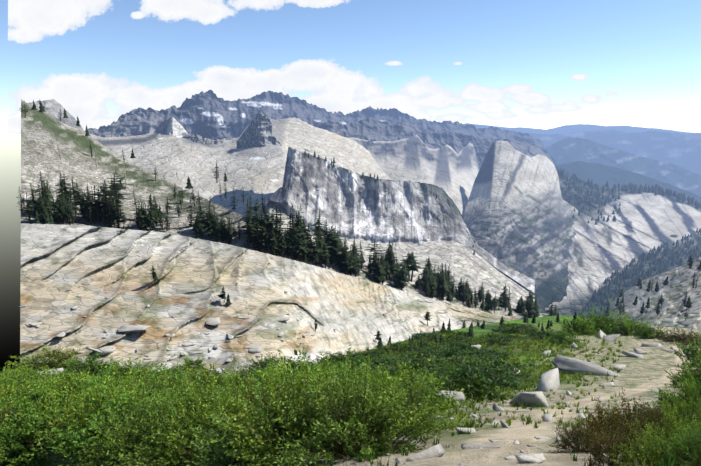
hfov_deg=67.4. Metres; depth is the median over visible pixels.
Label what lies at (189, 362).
shrub
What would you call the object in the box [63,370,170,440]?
shrub
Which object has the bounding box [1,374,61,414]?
shrub
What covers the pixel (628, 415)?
brown shrub
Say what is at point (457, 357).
shrub
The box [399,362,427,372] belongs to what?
shrub
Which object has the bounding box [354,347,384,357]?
shrub
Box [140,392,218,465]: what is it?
shrub
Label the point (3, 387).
shrub
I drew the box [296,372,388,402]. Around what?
shrub
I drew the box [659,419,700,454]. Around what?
shrub
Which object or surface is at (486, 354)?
shrub
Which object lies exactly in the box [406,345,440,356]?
shrub
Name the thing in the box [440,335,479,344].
shrub
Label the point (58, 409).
shrub
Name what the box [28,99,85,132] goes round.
terrain peak
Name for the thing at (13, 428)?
shrub
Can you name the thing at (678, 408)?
shrub
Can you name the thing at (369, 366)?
shrub
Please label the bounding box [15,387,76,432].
shrub
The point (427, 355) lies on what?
shrub
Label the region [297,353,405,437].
shrub
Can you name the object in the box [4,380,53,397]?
shrub
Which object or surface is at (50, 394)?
shrub
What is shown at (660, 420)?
brown shrub
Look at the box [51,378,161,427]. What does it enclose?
shrub
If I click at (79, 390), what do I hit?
shrub
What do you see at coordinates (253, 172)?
terrain bowl
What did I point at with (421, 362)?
shrub
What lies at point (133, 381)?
shrub
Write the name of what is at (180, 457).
shrub
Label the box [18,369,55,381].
shrub
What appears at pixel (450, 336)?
shrub
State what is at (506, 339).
shrub
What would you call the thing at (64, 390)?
shrub
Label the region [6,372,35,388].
shrub
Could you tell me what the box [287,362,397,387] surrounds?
shrub
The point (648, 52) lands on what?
sky
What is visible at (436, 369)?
shrub
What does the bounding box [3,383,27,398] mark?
shrub
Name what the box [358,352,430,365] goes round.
shrub
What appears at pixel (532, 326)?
shrub
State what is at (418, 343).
shrub
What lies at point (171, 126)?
cone peak
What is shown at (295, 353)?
shrub
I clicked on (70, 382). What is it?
shrub
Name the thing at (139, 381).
shrub
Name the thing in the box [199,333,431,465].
shrub
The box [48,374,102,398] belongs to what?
shrub
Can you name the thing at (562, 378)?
meadow grass clumps
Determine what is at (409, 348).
shrub
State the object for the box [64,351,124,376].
shrub
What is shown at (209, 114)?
dark terrain range
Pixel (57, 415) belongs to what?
shrub
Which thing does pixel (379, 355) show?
shrub
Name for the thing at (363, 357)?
shrub
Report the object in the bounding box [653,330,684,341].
brown shrub
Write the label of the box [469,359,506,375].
shrub
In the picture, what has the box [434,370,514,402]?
shrub
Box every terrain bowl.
[90,112,287,216]
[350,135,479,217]
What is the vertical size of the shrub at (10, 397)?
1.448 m
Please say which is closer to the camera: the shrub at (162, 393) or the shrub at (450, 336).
the shrub at (162, 393)
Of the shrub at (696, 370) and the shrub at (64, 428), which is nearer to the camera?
the shrub at (64, 428)
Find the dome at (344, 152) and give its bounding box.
[272,117,393,179]
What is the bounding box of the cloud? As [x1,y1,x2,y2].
[7,0,617,133]
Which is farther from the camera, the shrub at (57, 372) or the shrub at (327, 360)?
the shrub at (57, 372)
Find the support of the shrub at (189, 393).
on the meadow terrain at (653, 364)
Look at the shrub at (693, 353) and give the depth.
40.86 m
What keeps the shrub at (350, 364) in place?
on the meadow terrain at (653, 364)
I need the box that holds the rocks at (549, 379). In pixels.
[21,330,683,465]
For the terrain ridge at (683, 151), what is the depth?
24775.75 m
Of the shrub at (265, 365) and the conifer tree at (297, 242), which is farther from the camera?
the conifer tree at (297, 242)
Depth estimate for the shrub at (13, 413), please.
15.04 m
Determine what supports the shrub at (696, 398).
on the meadow terrain at (653, 364)
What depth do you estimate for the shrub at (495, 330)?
95.27 m
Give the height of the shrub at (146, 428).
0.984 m
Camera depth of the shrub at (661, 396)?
14.08 m
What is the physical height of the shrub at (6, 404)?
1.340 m
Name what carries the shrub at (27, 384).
on the meadow terrain at (653, 364)
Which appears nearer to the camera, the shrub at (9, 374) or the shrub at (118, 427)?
the shrub at (118, 427)
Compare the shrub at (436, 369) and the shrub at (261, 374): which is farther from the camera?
the shrub at (436, 369)
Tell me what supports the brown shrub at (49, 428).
on the meadow terrain at (653, 364)
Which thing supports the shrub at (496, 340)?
on the meadow terrain at (653, 364)
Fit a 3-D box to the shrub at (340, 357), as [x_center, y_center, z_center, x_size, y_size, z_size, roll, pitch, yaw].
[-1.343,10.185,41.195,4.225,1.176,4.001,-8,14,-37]
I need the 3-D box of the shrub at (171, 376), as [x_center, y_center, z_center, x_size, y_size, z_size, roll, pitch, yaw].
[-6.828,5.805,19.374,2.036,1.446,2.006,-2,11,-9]
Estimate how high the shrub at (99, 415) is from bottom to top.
1.419 m
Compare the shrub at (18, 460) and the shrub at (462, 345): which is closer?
the shrub at (18, 460)
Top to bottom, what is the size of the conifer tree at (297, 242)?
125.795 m
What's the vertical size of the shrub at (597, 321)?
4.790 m
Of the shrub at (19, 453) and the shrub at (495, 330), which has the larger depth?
the shrub at (495, 330)
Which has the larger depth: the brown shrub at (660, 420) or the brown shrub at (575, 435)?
the brown shrub at (660, 420)
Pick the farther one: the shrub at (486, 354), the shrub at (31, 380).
the shrub at (486, 354)
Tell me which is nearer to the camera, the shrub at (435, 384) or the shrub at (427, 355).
the shrub at (435, 384)
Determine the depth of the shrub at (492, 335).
77.65 m
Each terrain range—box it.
[88,90,555,165]
[314,117,554,167]
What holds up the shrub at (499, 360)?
on the meadow terrain at (653, 364)
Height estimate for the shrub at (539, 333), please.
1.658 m
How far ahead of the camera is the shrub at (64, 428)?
13.06 m
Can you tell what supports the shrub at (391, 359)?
on the meadow terrain at (653, 364)
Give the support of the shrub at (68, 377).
on the meadow terrain at (653, 364)
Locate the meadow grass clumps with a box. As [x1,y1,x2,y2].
[222,330,622,430]
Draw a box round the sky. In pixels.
[0,0,700,371]
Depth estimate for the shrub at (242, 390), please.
8.43 m
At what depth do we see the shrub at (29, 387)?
19.08 m
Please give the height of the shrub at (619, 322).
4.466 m
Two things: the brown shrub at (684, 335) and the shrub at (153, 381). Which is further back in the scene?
the brown shrub at (684, 335)
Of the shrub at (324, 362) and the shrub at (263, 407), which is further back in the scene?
the shrub at (324, 362)
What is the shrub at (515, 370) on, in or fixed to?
on the meadow terrain at (653, 364)
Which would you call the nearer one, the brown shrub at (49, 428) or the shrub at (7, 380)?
the brown shrub at (49, 428)
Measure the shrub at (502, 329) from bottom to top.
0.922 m
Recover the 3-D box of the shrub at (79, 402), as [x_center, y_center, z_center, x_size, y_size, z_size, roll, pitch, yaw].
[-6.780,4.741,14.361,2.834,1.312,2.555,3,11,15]
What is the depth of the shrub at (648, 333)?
79.00 m
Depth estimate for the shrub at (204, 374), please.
27.18 m
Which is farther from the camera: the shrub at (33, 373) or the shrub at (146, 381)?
the shrub at (33, 373)
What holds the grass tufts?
on the meadow terrain at (653, 364)
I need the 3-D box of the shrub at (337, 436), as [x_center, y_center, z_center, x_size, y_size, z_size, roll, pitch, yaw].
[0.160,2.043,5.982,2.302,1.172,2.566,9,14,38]
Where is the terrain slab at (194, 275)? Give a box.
[20,223,518,375]
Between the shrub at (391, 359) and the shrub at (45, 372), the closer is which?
the shrub at (45, 372)
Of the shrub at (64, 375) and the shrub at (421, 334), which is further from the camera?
the shrub at (421, 334)
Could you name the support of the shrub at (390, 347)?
on the meadow terrain at (653, 364)
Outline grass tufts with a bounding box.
[280,390,687,465]
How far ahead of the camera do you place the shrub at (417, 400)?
9.29 m
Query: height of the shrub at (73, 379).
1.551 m
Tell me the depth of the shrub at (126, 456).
8.40 m
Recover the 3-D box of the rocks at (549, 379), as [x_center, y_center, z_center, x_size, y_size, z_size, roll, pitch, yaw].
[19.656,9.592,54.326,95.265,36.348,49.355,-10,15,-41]
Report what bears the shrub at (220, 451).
on the meadow terrain at (653, 364)
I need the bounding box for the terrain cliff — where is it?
[255,147,534,308]
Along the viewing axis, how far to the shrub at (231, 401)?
8.02 m
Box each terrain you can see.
[19,315,700,465]
[597,258,700,328]
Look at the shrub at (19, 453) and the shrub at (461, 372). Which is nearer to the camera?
the shrub at (19, 453)
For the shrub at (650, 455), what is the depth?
2.99 m
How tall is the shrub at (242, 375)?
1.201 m
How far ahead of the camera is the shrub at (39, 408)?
15.31 m
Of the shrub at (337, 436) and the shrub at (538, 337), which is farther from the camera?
the shrub at (538, 337)
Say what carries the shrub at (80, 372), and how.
on the meadow terrain at (653, 364)
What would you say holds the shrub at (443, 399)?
on the meadow terrain at (653, 364)
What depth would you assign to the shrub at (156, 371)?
20.54 m
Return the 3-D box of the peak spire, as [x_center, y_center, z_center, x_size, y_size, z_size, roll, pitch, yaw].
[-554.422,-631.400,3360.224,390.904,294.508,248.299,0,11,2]
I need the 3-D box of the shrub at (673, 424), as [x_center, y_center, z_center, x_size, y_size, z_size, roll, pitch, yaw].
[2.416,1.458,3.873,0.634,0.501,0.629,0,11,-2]
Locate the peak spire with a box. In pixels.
[237,111,281,148]
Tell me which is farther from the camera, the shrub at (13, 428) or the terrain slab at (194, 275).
the terrain slab at (194, 275)
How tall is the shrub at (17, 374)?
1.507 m
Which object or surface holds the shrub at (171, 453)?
on the meadow terrain at (653, 364)
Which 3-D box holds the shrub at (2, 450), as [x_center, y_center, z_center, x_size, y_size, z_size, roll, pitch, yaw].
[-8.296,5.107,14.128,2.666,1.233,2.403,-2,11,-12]
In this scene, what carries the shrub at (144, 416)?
on the meadow terrain at (653, 364)
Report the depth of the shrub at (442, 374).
24.67 m
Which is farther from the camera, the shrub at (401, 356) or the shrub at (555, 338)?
the shrub at (555, 338)
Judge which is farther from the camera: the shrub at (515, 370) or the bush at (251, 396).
the shrub at (515, 370)
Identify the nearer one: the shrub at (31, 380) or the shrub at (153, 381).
the shrub at (153, 381)
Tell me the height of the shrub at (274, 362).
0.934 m
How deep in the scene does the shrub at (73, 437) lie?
10.96 m
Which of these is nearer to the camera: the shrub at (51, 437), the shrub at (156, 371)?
the shrub at (51, 437)
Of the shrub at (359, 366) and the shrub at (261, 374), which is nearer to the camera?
the shrub at (261, 374)
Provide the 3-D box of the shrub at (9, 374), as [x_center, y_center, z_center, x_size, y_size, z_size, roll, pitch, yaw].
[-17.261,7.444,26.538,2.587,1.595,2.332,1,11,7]
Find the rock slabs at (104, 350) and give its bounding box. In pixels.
[19,283,472,374]
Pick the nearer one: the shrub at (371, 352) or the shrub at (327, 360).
the shrub at (327, 360)
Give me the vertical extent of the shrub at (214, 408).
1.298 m
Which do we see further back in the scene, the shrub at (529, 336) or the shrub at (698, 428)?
the shrub at (529, 336)
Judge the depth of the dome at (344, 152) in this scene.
2066.90 m
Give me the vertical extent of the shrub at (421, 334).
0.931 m
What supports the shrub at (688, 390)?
on the meadow terrain at (653, 364)
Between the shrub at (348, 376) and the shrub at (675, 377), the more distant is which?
the shrub at (675, 377)
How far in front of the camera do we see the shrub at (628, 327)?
86.12 m
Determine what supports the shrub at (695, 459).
on the meadow terrain at (653, 364)
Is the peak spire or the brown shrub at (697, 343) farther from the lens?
the peak spire
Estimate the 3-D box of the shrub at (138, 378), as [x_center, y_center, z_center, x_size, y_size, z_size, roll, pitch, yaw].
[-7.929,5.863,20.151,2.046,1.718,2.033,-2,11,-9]
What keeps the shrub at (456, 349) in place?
on the meadow terrain at (653, 364)
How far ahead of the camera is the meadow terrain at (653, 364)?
15.84 m
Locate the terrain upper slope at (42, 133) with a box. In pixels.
[21,99,557,318]
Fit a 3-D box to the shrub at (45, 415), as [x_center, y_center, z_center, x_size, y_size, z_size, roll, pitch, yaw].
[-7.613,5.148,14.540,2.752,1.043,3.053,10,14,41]
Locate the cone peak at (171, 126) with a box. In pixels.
[156,117,185,135]
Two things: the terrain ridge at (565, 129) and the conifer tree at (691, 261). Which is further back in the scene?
the terrain ridge at (565, 129)
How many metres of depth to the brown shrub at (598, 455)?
3.32 m
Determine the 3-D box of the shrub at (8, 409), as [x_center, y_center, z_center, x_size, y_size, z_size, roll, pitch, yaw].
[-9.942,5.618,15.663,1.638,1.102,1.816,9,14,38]
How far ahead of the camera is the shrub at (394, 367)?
25.19 m
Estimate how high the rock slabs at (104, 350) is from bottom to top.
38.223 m
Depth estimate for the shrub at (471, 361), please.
27.23 m
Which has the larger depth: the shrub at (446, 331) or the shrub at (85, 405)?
the shrub at (446, 331)
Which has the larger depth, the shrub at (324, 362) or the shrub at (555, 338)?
the shrub at (555, 338)
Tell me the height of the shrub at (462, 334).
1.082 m
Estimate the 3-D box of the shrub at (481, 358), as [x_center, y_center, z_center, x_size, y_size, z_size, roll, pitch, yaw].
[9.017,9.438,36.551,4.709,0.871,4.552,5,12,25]
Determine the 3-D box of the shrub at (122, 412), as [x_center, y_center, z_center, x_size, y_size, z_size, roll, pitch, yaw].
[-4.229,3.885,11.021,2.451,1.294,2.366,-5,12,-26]
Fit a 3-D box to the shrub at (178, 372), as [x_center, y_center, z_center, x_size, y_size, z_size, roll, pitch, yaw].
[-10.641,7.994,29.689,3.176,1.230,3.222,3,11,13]
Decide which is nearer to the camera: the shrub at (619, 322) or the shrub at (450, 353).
the shrub at (450, 353)
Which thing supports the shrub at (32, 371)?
on the meadow terrain at (653, 364)
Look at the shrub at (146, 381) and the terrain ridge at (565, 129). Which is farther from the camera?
the terrain ridge at (565, 129)
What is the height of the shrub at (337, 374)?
1.579 m
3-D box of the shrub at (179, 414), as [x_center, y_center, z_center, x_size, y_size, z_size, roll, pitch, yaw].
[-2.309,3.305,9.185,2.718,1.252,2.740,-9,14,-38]
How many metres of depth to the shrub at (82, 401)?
14.03 m
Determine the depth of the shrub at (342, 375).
9.36 m
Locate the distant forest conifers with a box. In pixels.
[305,151,700,317]
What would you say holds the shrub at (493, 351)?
on the meadow terrain at (653, 364)
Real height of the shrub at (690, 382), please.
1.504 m
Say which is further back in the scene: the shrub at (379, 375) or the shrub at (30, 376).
the shrub at (30, 376)
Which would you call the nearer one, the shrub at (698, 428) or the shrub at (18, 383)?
the shrub at (698, 428)
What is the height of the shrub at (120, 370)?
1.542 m
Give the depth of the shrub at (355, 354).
47.34 m
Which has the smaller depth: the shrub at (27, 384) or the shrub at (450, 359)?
the shrub at (27, 384)
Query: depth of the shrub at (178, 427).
8.12 m
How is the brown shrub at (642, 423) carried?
on the meadow terrain at (653, 364)
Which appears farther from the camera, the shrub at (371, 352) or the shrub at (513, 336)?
the shrub at (513, 336)
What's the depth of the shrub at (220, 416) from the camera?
8.07 m
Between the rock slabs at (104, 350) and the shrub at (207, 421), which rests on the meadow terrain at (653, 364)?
the shrub at (207, 421)
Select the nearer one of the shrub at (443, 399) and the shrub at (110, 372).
the shrub at (443, 399)
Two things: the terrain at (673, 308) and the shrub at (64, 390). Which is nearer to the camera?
the shrub at (64, 390)
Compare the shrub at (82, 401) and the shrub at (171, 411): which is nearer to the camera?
the shrub at (171, 411)
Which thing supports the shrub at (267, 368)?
on the meadow terrain at (653, 364)
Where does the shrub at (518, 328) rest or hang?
on the meadow terrain at (653, 364)
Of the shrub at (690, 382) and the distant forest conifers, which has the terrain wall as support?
the distant forest conifers
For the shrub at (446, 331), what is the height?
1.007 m
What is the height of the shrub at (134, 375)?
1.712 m
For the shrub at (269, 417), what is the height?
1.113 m
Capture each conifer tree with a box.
[16,100,576,351]
[590,254,700,320]
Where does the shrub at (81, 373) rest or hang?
on the meadow terrain at (653, 364)
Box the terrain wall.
[545,174,700,317]
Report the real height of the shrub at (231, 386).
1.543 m
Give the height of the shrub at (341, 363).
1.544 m
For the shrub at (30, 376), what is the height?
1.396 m
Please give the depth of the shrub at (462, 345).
59.61 m
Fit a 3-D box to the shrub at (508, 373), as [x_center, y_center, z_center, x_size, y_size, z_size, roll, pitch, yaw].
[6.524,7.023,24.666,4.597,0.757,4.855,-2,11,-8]
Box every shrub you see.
[0,366,30,380]
[0,366,30,382]
[0,370,21,393]
[0,373,39,383]
[0,374,48,388]
[0,379,10,396]
[0,381,52,420]
[0,384,20,400]
[0,385,114,444]
[0,396,15,416]
[0,400,23,422]
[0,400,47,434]
[0,403,66,463]
[0,404,56,465]
[0,407,39,465]
[0,409,50,465]
[1,363,53,377]
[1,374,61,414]
[2,364,57,379]
[3,365,18,379]
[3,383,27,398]
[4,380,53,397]
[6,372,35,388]
[7,341,84,369]
[9,369,48,388]
[10,370,62,390]
[10,392,116,444]
[13,363,49,377]
[13,375,56,397]
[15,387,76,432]
[17,390,124,452]
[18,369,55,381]
[18,395,60,442]
[20,383,67,417]
[21,376,60,396]
[23,399,121,465]
[25,382,131,459]
[27,384,118,431]
[33,378,141,465]
[35,372,92,388]
[40,391,99,437]
[43,396,80,448]
[44,372,128,399]
[44,403,94,454]
[46,370,82,380]
[47,375,78,399]
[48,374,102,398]
[48,390,185,464]
[50,380,181,463]
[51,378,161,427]
[54,370,124,401]
[55,370,199,465]
[55,373,104,387]
[60,369,90,385]
[60,374,92,387]
[63,363,92,378]
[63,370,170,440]
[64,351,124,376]
[68,387,103,407]
[85,382,190,464]
[93,371,217,465]
[100,365,137,381]
[101,356,163,380]
[101,363,264,465]
[103,385,190,465]
[112,361,143,381]
[118,373,160,386]
[120,361,157,383]
[121,373,156,392]
[124,396,167,448]
[125,400,209,462]
[127,375,235,448]
[128,378,228,457]
[129,360,172,383]
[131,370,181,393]
[133,366,249,465]
[133,379,201,404]
[133,387,267,465]
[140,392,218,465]
[143,369,208,398]
[146,361,183,393]
[149,363,186,382]
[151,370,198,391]
[155,368,295,464]
[159,368,195,391]
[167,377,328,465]
[169,356,204,373]
[174,379,281,465]
[177,369,352,465]
[178,362,238,389]
[181,382,201,405]
[183,369,390,465]
[183,391,274,465]
[190,352,296,435]
[194,358,268,404]
[194,393,221,433]
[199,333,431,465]
[204,375,303,411]
[206,356,291,397]
[215,361,323,462]
[222,360,265,385]
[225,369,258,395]
[229,352,469,465]
[232,350,302,387]
[241,345,315,384]
[242,354,287,373]
[248,350,287,382]
[249,358,312,376]
[262,354,313,369]
[282,356,387,381]
[287,359,350,369]
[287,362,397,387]
[290,363,379,385]
[296,342,394,436]
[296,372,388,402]
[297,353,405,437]
[301,359,383,398]
[312,352,346,364]
[316,349,364,362]
[322,356,401,391]
[339,360,364,370]
[342,361,391,372]
[348,362,379,381]
[349,361,381,369]
[350,360,415,379]
[351,356,391,367]
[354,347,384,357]
[356,355,461,434]
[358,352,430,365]
[360,354,405,363]
[360,359,406,375]
[362,367,402,385]
[374,343,405,353]
[375,353,420,371]
[386,340,408,346]
[389,354,437,374]
[392,377,453,413]
[393,370,460,390]
[396,346,451,359]
[396,358,460,410]
[397,344,422,353]
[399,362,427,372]
[401,363,450,405]
[404,339,441,349]
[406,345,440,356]
[408,369,466,388]
[414,330,437,339]
[415,348,503,372]
[419,333,439,342]
[420,357,518,373]
[422,348,468,357]
[425,365,447,376]
[432,356,506,368]
[432,364,503,388]
[433,346,472,360]
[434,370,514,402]
[436,329,451,333]
[436,366,532,387]
[439,358,540,381]
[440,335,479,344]
[440,338,473,350]
[440,361,520,390]
[441,345,476,355]
[448,333,459,339]
[449,360,522,386]
[452,346,506,359]
[453,330,467,336]
[456,354,510,368]
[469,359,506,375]
[472,354,534,372]
[473,348,515,359]
[476,336,513,345]
[479,331,506,338]
[481,334,516,344]
[489,324,504,331]
[499,327,518,333]
[500,333,526,339]
[502,323,538,333]
[513,323,536,327]
[521,332,547,338]
[530,329,553,338]
[530,334,551,340]
[545,325,586,344]
[549,418,612,453]
[559,311,602,335]
[568,308,620,333]
[568,394,645,444]
[586,426,642,465]
[592,307,644,333]
[597,404,685,453]
[603,388,671,433]
[604,307,650,336]
[608,418,698,465]
[628,319,667,338]
[632,394,700,457]
[643,393,687,427]
[650,412,700,465]
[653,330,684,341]
[654,382,687,408]
[655,382,700,437]
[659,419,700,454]
[661,328,699,344]
[664,360,699,387]
[666,334,700,367]
[668,371,700,410]
[674,355,700,385]
[680,373,700,392]
[686,390,700,424]
[687,331,700,345]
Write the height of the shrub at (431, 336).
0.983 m
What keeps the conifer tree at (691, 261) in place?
on the terrain at (673, 308)
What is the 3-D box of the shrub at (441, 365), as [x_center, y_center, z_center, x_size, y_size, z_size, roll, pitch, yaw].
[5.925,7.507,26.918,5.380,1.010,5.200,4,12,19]
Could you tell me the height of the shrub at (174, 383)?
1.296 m
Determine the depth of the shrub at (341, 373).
12.06 m
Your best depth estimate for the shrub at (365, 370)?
16.70 m
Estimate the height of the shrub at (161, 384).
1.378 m
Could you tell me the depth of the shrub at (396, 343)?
63.15 m
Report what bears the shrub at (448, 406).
on the meadow terrain at (653, 364)
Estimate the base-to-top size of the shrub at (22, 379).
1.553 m
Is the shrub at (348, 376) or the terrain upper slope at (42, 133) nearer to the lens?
the shrub at (348, 376)
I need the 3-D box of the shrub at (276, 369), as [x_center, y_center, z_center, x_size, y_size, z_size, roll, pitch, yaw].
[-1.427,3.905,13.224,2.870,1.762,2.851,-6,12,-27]
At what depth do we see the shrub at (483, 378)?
23.92 m
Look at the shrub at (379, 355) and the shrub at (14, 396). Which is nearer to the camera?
the shrub at (14, 396)
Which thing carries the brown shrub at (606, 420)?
on the meadow terrain at (653, 364)
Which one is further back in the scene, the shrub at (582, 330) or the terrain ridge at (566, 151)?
the terrain ridge at (566, 151)
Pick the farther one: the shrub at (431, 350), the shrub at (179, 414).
the shrub at (431, 350)
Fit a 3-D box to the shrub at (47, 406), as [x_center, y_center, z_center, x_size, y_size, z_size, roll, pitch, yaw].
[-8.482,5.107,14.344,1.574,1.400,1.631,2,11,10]
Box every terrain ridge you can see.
[463,123,699,134]
[521,129,700,174]
[546,138,700,196]
[555,161,700,203]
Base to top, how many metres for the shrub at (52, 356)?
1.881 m
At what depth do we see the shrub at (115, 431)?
9.19 m
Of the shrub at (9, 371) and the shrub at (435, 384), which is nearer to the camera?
the shrub at (435, 384)
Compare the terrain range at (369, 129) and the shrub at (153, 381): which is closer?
the shrub at (153, 381)
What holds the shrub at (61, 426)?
on the meadow terrain at (653, 364)
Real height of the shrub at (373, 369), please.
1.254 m
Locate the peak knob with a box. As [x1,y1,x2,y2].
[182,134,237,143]
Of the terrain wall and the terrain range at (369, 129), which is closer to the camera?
the terrain wall
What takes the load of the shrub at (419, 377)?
on the meadow terrain at (653, 364)
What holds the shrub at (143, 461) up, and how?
on the meadow terrain at (653, 364)

